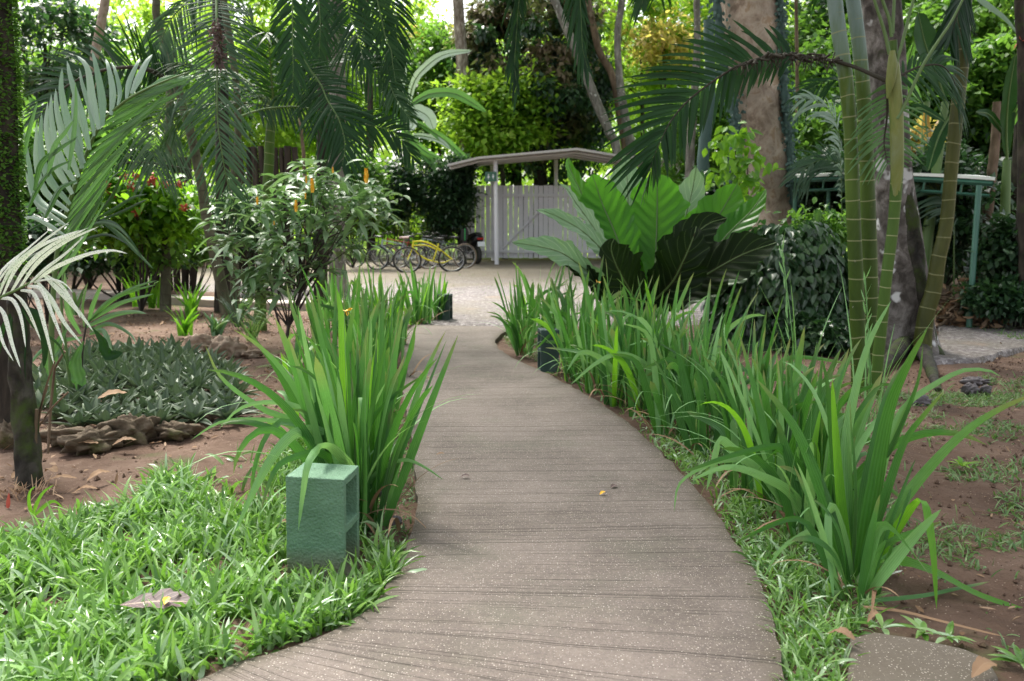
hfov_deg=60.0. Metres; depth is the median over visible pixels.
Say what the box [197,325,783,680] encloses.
garden path
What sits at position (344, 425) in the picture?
iris clump
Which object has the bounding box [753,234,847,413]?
tall grass
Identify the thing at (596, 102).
tree
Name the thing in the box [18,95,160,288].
bush
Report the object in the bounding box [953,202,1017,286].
bush
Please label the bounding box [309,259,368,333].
iris clump
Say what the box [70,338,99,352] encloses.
rosette plant
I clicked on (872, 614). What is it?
fallen leaf
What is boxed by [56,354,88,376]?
rosette plant
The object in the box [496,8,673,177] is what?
tree
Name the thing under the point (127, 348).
rosette plant
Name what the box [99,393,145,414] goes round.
rosette plant
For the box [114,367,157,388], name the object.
rosette plant
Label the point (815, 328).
creeper mound
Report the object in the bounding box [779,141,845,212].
undergrowth palm
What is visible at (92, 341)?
rosette plant
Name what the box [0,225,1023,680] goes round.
ground
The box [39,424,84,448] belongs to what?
edging rock
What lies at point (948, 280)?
bush
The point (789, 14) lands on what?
tree
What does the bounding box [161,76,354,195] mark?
tree
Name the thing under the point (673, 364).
iris clump
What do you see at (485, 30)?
vine covered tree
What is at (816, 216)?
shrub
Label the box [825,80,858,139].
bush
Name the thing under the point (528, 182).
woodland
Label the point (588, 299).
iris clump
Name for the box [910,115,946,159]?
bush
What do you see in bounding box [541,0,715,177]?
tree
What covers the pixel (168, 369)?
rosette plant
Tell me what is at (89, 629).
lawn grass
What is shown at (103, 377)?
rosette plant
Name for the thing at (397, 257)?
bicycle
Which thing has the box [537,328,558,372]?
concrete block
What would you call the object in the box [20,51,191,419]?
young palm
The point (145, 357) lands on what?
rosette plant
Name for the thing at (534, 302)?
iris clump
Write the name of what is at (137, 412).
rosette plant
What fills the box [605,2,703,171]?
tree
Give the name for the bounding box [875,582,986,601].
fallen strap
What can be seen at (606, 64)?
tree
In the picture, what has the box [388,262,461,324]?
iris clump
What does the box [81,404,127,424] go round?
rosette plant
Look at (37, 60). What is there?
tree
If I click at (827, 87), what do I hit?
undergrowth palm
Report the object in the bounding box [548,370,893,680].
verge grass
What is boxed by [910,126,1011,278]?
bush
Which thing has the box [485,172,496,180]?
toilet sign
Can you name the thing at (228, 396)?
rosette plant
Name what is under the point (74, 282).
bush
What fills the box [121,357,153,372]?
rosette plant
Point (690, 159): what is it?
tree
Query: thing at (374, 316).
iris clump
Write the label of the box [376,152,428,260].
bush
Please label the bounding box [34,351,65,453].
woody stem
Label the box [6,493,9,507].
red shoot
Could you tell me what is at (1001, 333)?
walk edge grass
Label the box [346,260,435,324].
iris clump
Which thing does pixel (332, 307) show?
iris clump
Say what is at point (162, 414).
rosette plant
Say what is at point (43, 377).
rosette plant
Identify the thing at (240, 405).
rosette plant
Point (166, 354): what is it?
rosette plant
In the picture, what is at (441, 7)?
sky
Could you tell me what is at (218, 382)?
rosette plant
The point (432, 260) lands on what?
bicycle
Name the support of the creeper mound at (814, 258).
on the ground at (998, 619)
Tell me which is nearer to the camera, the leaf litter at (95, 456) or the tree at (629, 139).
the leaf litter at (95, 456)
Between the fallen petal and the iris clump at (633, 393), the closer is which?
the fallen petal
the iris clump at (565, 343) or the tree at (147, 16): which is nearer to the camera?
the iris clump at (565, 343)
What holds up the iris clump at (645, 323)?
on the ground at (998, 619)
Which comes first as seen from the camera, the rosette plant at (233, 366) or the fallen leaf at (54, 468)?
the fallen leaf at (54, 468)
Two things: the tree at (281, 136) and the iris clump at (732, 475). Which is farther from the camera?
the tree at (281, 136)
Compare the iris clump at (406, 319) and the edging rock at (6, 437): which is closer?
the edging rock at (6, 437)
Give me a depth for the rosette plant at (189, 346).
8.34 m
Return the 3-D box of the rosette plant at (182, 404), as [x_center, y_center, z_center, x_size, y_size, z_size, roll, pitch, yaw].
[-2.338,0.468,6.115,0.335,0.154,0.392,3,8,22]
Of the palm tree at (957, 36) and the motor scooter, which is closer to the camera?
the palm tree at (957, 36)
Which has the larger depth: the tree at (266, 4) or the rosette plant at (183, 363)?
the tree at (266, 4)
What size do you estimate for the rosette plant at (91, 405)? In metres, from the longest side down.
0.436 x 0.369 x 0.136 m
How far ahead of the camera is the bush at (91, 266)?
14.70 m
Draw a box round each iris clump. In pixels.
[172,284,472,535]
[198,288,458,422]
[249,352,305,451]
[256,322,316,380]
[265,264,411,386]
[303,285,428,423]
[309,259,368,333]
[310,274,411,351]
[329,280,436,378]
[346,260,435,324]
[352,285,431,348]
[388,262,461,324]
[409,272,451,320]
[481,280,599,355]
[491,260,564,341]
[508,262,567,331]
[517,281,608,381]
[519,269,579,330]
[526,255,623,344]
[533,269,622,373]
[534,285,623,394]
[547,284,677,407]
[567,277,713,403]
[572,271,758,416]
[573,263,692,376]
[593,291,690,418]
[597,272,706,351]
[606,270,785,393]
[611,317,751,436]
[640,321,776,459]
[643,299,772,442]
[644,294,862,449]
[647,334,985,531]
[659,318,888,466]
[679,387,898,546]
[681,334,917,508]
[681,347,861,493]
[734,301,1023,619]
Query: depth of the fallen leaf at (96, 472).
4.69 m
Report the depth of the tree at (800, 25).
25.10 m
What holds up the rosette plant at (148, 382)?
on the ground at (998, 619)
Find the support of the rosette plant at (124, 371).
on the ground at (998, 619)
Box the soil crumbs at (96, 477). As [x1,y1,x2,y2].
[0,310,337,510]
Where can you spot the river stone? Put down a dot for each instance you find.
(398, 517)
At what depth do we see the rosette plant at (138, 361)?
7.51 m
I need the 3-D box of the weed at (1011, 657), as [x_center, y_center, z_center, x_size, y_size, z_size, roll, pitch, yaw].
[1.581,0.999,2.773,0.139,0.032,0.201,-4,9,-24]
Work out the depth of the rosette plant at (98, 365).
7.27 m
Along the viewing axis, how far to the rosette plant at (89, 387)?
6.61 m
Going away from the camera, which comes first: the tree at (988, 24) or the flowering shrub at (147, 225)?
the flowering shrub at (147, 225)
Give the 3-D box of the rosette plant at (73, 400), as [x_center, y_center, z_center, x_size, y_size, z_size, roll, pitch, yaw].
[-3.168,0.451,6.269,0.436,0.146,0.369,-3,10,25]
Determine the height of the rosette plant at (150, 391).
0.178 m
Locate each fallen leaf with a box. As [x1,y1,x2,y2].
[45,465,57,471]
[45,474,75,481]
[73,485,97,492]
[78,439,97,442]
[87,469,109,479]
[98,389,126,397]
[113,436,135,444]
[121,588,189,608]
[827,627,854,639]
[867,609,878,621]
[971,656,996,677]
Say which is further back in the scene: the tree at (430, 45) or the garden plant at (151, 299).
the tree at (430, 45)
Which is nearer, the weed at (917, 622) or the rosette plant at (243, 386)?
the weed at (917, 622)
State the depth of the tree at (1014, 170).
13.72 m
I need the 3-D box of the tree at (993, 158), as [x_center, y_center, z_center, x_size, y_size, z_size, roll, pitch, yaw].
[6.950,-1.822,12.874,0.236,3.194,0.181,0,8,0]
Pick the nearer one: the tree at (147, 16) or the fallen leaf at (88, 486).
the fallen leaf at (88, 486)
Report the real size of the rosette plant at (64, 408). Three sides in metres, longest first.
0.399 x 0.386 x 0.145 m
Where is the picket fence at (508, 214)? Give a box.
[467,185,599,257]
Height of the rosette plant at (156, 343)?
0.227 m
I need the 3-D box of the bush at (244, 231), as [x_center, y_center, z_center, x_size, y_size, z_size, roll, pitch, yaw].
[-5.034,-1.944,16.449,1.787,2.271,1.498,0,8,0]
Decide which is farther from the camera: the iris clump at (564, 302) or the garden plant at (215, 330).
the garden plant at (215, 330)
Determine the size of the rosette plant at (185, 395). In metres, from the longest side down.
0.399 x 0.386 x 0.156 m
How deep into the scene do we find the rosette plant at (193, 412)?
5.99 m
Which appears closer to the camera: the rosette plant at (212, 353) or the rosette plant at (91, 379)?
the rosette plant at (91, 379)
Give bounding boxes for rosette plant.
[32,361,62,370]
[32,365,60,381]
[32,370,59,383]
[33,377,56,392]
[34,383,64,402]
[35,389,70,410]
[41,399,82,419]
[43,390,83,411]
[47,405,116,426]
[55,372,88,393]
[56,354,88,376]
[56,357,92,375]
[57,384,97,403]
[57,395,117,418]
[58,347,73,363]
[61,371,116,391]
[62,380,106,394]
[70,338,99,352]
[70,339,99,356]
[71,346,99,367]
[72,342,98,358]
[73,388,119,406]
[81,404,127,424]
[83,354,97,368]
[83,364,110,386]
[86,355,116,368]
[86,369,130,390]
[87,335,113,349]
[87,357,114,374]
[89,377,127,401]
[92,359,127,370]
[93,361,129,383]
[93,377,126,397]
[96,346,131,362]
[99,339,131,353]
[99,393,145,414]
[105,350,142,365]
[105,401,146,418]
[106,361,139,387]
[108,385,146,403]
[110,404,157,417]
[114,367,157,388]
[117,335,141,352]
[117,357,154,369]
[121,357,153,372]
[122,393,169,413]
[123,336,155,353]
[123,343,155,354]
[123,373,166,395]
[127,346,150,361]
[131,359,175,386]
[131,396,182,415]
[133,348,158,366]
[133,384,172,399]
[141,405,189,424]
[142,387,185,407]
[144,337,164,347]
[145,347,181,369]
[148,339,181,349]
[148,344,175,356]
[150,355,175,375]
[152,371,191,393]
[154,338,183,350]
[155,344,188,363]
[155,358,190,379]
[155,365,190,385]
[159,333,184,348]
[160,381,193,397]
[163,391,198,406]
[163,395,207,418]
[164,386,210,400]
[166,341,201,358]
[168,397,222,424]
[171,339,202,355]
[171,350,208,364]
[171,367,213,390]
[172,355,208,368]
[173,360,212,379]
[180,366,221,388]
[181,388,228,409]
[188,347,219,360]
[189,359,217,375]
[192,347,226,365]
[195,381,236,397]
[198,350,234,368]
[201,374,246,390]
[203,395,258,428]
[205,363,238,384]
[207,352,244,369]
[207,360,255,376]
[209,388,249,406]
[210,367,247,382]
[213,395,266,414]
[219,377,260,395]
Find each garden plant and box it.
[70,286,91,314]
[113,263,160,306]
[129,265,173,308]
[163,302,200,335]
[169,279,209,316]
[203,312,232,335]
[217,288,253,327]
[225,309,273,340]
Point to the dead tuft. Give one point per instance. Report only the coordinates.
(38, 488)
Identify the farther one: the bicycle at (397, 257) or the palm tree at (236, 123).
the bicycle at (397, 257)
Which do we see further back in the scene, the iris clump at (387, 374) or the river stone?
the iris clump at (387, 374)
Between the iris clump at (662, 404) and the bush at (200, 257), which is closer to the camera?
the iris clump at (662, 404)
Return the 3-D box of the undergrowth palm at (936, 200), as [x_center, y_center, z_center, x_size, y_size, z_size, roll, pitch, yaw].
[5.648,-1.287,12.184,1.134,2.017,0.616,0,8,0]
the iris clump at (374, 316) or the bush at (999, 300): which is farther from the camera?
the bush at (999, 300)
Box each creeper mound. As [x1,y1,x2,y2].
[700,219,849,352]
[776,309,849,356]
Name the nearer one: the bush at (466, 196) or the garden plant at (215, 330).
the garden plant at (215, 330)
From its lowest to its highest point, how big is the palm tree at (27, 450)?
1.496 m
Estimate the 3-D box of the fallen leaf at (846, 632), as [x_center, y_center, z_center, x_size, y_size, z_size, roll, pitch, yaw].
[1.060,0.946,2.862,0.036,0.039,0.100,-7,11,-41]
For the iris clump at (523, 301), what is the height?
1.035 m
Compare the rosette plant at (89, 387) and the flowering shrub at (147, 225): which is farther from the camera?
the flowering shrub at (147, 225)
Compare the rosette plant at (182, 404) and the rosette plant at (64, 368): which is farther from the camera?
the rosette plant at (64, 368)
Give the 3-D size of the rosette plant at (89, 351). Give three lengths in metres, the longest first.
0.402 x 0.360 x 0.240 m
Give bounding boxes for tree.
[0,0,28,422]
[0,222,126,488]
[12,0,137,106]
[15,25,165,135]
[18,9,190,311]
[18,24,214,136]
[20,0,210,64]
[87,0,109,281]
[106,48,261,170]
[115,0,234,321]
[134,0,265,311]
[141,0,378,330]
[160,0,350,253]
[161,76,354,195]
[212,0,229,312]
[228,14,373,189]
[238,0,424,310]
[291,0,453,249]
[297,103,309,271]
[328,0,347,295]
[353,14,466,252]
[363,0,375,260]
[399,10,453,249]
[413,43,550,176]
[419,58,568,258]
[442,0,626,256]
[453,0,473,258]
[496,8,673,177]
[500,0,868,387]
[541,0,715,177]
[551,0,620,153]
[560,0,877,372]
[585,0,625,148]
[598,0,971,397]
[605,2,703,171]
[612,0,716,158]
[614,0,635,155]
[638,82,741,185]
[684,0,700,179]
[697,19,715,175]
[701,0,804,230]
[717,20,857,138]
[783,0,905,73]
[785,0,850,100]
[785,0,911,102]
[794,0,798,112]
[816,0,1010,47]
[861,0,944,391]
[902,0,1014,75]
[902,0,1015,54]
[912,0,975,359]
[962,37,1012,159]
[981,101,1000,283]
[1010,103,1017,261]
[1014,0,1023,328]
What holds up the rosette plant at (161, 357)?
on the ground at (998, 619)
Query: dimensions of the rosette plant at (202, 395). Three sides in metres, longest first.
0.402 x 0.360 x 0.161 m
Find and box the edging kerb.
[27,289,342,310]
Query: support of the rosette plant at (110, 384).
on the ground at (998, 619)
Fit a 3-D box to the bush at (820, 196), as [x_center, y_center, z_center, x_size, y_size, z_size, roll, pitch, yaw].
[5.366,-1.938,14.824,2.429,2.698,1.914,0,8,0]
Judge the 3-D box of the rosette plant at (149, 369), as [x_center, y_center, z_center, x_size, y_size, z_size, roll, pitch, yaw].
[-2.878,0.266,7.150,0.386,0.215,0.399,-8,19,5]
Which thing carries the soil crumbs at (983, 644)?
on the ground at (998, 619)
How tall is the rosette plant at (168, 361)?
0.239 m
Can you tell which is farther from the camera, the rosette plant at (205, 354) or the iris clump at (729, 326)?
the rosette plant at (205, 354)
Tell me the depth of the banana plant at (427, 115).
27.04 m
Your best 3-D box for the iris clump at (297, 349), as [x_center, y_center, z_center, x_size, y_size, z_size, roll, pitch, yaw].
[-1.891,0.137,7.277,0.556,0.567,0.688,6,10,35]
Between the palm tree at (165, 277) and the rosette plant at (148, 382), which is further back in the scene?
the palm tree at (165, 277)
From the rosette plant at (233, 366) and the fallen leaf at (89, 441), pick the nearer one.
the fallen leaf at (89, 441)
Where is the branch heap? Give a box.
[934,276,1009,328]
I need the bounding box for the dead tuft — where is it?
[0,472,72,502]
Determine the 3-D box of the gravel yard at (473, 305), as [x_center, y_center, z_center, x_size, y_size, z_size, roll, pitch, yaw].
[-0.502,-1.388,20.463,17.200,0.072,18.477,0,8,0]
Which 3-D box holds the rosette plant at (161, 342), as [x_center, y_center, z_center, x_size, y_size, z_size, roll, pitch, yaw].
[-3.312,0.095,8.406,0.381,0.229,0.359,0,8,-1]
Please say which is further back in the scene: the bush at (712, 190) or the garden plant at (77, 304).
the bush at (712, 190)
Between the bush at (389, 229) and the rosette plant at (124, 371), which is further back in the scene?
the bush at (389, 229)
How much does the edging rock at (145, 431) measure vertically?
0.256 m
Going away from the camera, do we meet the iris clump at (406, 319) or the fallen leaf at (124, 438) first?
the fallen leaf at (124, 438)
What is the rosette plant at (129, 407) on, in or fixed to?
on the ground at (998, 619)
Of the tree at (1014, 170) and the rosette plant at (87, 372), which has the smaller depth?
the rosette plant at (87, 372)
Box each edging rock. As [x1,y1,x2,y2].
[0,419,13,448]
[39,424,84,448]
[57,425,137,455]
[96,413,160,446]
[154,420,204,441]
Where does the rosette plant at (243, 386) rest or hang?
on the ground at (998, 619)
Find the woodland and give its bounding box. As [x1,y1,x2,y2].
[14,0,1013,244]
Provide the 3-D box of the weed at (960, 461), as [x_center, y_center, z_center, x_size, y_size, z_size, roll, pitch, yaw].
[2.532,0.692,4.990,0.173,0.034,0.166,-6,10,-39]
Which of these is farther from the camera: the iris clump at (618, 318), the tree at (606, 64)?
the tree at (606, 64)
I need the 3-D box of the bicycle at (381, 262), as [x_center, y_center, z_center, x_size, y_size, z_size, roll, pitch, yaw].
[-4.011,-2.596,25.380,1.523,1.039,0.623,0,8,0]
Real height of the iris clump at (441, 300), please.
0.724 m
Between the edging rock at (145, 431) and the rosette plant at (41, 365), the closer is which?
the edging rock at (145, 431)
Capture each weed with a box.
[27,485,62,515]
[851,613,917,634]
[901,615,952,640]
[913,621,975,643]
[950,456,982,467]
[989,644,1023,667]
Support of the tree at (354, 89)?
on the ground at (998, 619)
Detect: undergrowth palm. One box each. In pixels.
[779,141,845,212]
[784,64,844,166]
[790,89,843,256]
[914,176,957,295]
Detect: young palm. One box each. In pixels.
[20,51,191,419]
[24,169,151,392]
[32,274,156,389]
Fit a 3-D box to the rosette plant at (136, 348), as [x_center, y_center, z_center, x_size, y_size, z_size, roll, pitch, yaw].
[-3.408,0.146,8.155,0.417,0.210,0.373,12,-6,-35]
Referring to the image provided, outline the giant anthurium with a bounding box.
[512,155,776,319]
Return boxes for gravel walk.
[933,320,1023,364]
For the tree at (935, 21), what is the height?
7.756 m
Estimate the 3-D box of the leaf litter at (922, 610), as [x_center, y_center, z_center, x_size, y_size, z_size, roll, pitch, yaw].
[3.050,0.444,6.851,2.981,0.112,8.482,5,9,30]
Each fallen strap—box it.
[864,606,1004,636]
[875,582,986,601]
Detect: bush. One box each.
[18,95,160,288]
[18,118,120,322]
[20,203,86,306]
[34,264,119,288]
[61,240,197,300]
[175,208,214,294]
[209,181,287,292]
[301,185,378,255]
[344,143,398,267]
[375,205,475,257]
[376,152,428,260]
[397,153,483,262]
[436,148,487,260]
[649,153,683,182]
[677,165,725,195]
[790,98,858,159]
[794,143,859,241]
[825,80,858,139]
[855,49,991,154]
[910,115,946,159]
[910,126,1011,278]
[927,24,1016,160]
[943,135,1011,286]
[945,151,1016,288]
[947,270,1023,328]
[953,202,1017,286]
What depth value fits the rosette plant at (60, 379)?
6.84 m
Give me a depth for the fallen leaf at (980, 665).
2.64 m
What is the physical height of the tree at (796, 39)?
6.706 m
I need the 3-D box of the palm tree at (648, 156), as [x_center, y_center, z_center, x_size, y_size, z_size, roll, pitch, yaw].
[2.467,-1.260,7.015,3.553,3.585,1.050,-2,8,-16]
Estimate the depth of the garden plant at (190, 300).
12.62 m
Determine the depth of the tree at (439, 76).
34.26 m
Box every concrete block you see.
[286,462,359,582]
[437,294,452,319]
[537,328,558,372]
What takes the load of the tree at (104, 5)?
on the ground at (998, 619)
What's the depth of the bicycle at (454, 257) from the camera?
24.67 m
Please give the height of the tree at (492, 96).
6.949 m
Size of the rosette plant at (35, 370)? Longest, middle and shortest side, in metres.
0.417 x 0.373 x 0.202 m
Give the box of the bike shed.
[447,148,681,263]
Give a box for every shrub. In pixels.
[70,149,210,310]
[188,158,410,338]
[766,197,846,289]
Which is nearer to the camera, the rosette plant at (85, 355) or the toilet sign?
the rosette plant at (85, 355)
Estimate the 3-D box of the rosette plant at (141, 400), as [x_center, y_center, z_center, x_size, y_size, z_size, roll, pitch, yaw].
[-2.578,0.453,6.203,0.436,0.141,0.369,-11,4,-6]
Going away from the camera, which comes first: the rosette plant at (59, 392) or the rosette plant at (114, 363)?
the rosette plant at (59, 392)
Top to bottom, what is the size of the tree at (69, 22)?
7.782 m
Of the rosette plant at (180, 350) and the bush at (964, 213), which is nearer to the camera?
the rosette plant at (180, 350)
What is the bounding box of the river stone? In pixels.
[389,515,401,525]
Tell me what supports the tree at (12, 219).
on the ground at (998, 619)
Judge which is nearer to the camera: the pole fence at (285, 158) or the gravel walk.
the gravel walk
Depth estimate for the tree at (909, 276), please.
8.97 m
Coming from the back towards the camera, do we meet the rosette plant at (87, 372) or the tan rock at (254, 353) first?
the tan rock at (254, 353)
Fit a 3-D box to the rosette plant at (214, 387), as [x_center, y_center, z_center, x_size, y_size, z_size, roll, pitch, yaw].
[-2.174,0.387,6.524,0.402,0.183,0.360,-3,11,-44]
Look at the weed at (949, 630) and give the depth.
2.96 m
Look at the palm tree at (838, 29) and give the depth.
7.10 m
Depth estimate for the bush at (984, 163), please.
14.07 m
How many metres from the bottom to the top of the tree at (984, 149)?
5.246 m
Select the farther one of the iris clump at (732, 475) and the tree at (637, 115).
the tree at (637, 115)
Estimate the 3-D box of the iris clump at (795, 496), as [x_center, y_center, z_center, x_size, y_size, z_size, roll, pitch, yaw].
[1.319,0.539,3.738,1.084,0.813,0.768,-6,10,-39]
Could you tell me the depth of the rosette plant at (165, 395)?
6.38 m
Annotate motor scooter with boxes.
[457,217,484,263]
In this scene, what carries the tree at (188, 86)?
on the ground at (998, 619)
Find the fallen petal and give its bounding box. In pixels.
[163,597,169,604]
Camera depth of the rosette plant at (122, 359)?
7.67 m
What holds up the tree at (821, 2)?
on the ground at (998, 619)
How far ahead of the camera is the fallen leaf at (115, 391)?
5.97 m
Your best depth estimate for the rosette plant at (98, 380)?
6.75 m
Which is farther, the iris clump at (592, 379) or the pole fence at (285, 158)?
the pole fence at (285, 158)
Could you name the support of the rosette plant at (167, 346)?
on the ground at (998, 619)
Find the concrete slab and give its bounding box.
[847,633,997,680]
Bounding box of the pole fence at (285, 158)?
[115,143,301,290]
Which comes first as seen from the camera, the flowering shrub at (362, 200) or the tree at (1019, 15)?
the flowering shrub at (362, 200)
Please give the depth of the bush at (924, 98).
16.15 m
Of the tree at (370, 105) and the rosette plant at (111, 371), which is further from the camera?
the tree at (370, 105)
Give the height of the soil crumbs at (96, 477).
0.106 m
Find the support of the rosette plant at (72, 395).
on the ground at (998, 619)
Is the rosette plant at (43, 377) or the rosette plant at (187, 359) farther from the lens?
the rosette plant at (187, 359)
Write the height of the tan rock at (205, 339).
0.240 m
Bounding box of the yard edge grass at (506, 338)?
[497,314,561,369]
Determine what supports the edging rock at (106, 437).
on the ground at (998, 619)
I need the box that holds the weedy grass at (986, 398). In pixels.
[807,371,1023,662]
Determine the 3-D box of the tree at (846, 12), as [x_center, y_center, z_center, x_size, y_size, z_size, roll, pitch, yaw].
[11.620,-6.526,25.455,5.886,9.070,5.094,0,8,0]
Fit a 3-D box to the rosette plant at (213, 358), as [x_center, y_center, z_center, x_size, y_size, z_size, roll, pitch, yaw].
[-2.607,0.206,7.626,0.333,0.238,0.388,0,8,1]
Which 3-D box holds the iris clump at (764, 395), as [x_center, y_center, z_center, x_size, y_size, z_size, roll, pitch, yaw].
[1.433,0.287,4.874,1.355,0.930,0.978,0,8,0]
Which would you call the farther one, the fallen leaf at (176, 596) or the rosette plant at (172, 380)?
the rosette plant at (172, 380)
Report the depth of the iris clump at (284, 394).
5.23 m
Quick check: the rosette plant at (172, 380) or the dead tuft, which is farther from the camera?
the rosette plant at (172, 380)
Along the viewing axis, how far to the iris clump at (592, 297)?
8.16 m
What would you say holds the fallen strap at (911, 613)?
on the ground at (998, 619)
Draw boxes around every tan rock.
[184,333,212,352]
[209,334,247,357]
[241,349,263,358]
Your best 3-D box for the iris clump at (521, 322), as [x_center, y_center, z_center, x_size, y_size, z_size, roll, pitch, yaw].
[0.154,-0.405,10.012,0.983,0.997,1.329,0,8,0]
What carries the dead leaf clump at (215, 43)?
hanging from the palm tree at (236, 123)
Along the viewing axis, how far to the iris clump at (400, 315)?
9.62 m
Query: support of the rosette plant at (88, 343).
on the ground at (998, 619)
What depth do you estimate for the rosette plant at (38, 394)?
6.29 m
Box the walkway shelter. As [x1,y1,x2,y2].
[792,172,994,327]
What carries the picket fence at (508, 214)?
on the gravel yard at (473, 305)
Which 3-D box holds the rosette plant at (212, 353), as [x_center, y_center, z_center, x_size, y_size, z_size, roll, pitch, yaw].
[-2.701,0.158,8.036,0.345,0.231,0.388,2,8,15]
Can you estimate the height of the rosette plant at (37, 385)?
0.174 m
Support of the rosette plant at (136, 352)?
on the ground at (998, 619)
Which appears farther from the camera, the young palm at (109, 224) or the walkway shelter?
the walkway shelter
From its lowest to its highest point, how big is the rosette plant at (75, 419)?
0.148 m
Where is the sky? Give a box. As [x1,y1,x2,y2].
[19,0,1012,224]
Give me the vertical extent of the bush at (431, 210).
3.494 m
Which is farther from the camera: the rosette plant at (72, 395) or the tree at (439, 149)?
the tree at (439, 149)
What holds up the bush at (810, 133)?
on the ground at (998, 619)
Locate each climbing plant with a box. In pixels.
[702,121,784,211]
[977,0,1023,326]
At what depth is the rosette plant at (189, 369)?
7.19 m
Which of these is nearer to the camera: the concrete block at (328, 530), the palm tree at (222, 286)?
the concrete block at (328, 530)
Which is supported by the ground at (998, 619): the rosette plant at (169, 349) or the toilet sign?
the rosette plant at (169, 349)
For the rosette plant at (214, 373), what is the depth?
7.11 m
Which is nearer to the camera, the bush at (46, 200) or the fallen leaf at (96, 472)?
the fallen leaf at (96, 472)
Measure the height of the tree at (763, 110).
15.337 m
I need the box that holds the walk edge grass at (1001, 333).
[968,321,1023,339]
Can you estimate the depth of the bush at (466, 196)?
27.03 m
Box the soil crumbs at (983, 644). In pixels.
[747,352,1023,662]
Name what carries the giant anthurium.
on the ground at (998, 619)
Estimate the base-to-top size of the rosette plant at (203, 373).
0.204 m
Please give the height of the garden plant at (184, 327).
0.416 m
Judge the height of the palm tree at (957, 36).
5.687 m
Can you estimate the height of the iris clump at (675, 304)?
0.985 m
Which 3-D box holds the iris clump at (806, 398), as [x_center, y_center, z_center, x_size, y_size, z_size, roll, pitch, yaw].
[1.405,0.405,4.304,1.208,0.876,0.921,0,8,0]
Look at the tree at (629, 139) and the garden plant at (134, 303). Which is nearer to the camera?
the garden plant at (134, 303)
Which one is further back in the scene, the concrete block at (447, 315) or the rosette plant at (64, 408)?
the concrete block at (447, 315)
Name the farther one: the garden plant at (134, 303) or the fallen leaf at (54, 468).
the garden plant at (134, 303)
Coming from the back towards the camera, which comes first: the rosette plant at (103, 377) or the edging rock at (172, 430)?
the rosette plant at (103, 377)
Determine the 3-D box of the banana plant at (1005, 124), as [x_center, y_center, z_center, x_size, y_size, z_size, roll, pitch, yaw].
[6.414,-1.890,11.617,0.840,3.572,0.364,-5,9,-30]
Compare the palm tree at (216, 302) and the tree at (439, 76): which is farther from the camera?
the tree at (439, 76)
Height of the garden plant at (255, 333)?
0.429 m
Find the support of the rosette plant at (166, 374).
on the ground at (998, 619)
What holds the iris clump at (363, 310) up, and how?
on the ground at (998, 619)
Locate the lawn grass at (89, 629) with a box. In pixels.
[0,437,426,680]
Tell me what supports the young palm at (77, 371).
on the ground at (998, 619)
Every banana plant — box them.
[394,49,485,261]
[906,13,953,269]
[912,82,931,152]
[976,54,1017,261]
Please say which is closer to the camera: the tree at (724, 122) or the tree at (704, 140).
the tree at (704, 140)
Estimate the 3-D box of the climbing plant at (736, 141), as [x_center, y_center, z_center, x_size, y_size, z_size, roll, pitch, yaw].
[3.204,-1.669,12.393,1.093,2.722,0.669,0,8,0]
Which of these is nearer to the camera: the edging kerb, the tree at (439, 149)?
the edging kerb
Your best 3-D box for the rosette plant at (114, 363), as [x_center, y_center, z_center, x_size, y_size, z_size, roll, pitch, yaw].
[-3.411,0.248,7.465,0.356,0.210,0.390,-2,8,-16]
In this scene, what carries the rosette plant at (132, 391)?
on the ground at (998, 619)
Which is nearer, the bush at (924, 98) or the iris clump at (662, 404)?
the iris clump at (662, 404)
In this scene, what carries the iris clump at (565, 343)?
on the ground at (998, 619)
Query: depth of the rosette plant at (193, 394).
6.47 m
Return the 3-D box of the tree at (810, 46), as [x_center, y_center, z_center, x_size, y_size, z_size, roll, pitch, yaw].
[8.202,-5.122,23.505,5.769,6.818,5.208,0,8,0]
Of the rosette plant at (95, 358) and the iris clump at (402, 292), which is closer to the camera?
the rosette plant at (95, 358)
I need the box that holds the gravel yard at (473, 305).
[148,261,726,325]
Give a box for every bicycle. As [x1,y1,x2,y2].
[345,236,398,266]
[365,232,426,268]
[371,231,430,265]
[386,231,449,267]
[393,233,465,271]
[407,231,464,265]
[416,232,476,268]
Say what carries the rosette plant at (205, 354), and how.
on the ground at (998, 619)
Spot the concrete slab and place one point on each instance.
(893, 658)
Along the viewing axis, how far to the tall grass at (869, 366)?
5.50 m
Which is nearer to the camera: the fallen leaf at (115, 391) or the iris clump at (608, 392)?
the fallen leaf at (115, 391)
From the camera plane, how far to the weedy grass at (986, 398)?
4.87 m
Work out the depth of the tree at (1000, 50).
16.12 m
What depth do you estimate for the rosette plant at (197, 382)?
6.83 m
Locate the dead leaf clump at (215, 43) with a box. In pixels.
[206,18,229,72]
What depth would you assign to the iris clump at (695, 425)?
5.30 m
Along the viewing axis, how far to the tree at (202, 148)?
28.69 m
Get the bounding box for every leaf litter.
[0,310,338,509]
[748,342,1023,634]
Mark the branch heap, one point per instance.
(951, 315)
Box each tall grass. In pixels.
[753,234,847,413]
[832,267,946,445]
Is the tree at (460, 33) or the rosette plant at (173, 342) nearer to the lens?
the rosette plant at (173, 342)
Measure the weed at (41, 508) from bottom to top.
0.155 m
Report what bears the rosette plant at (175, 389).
on the ground at (998, 619)

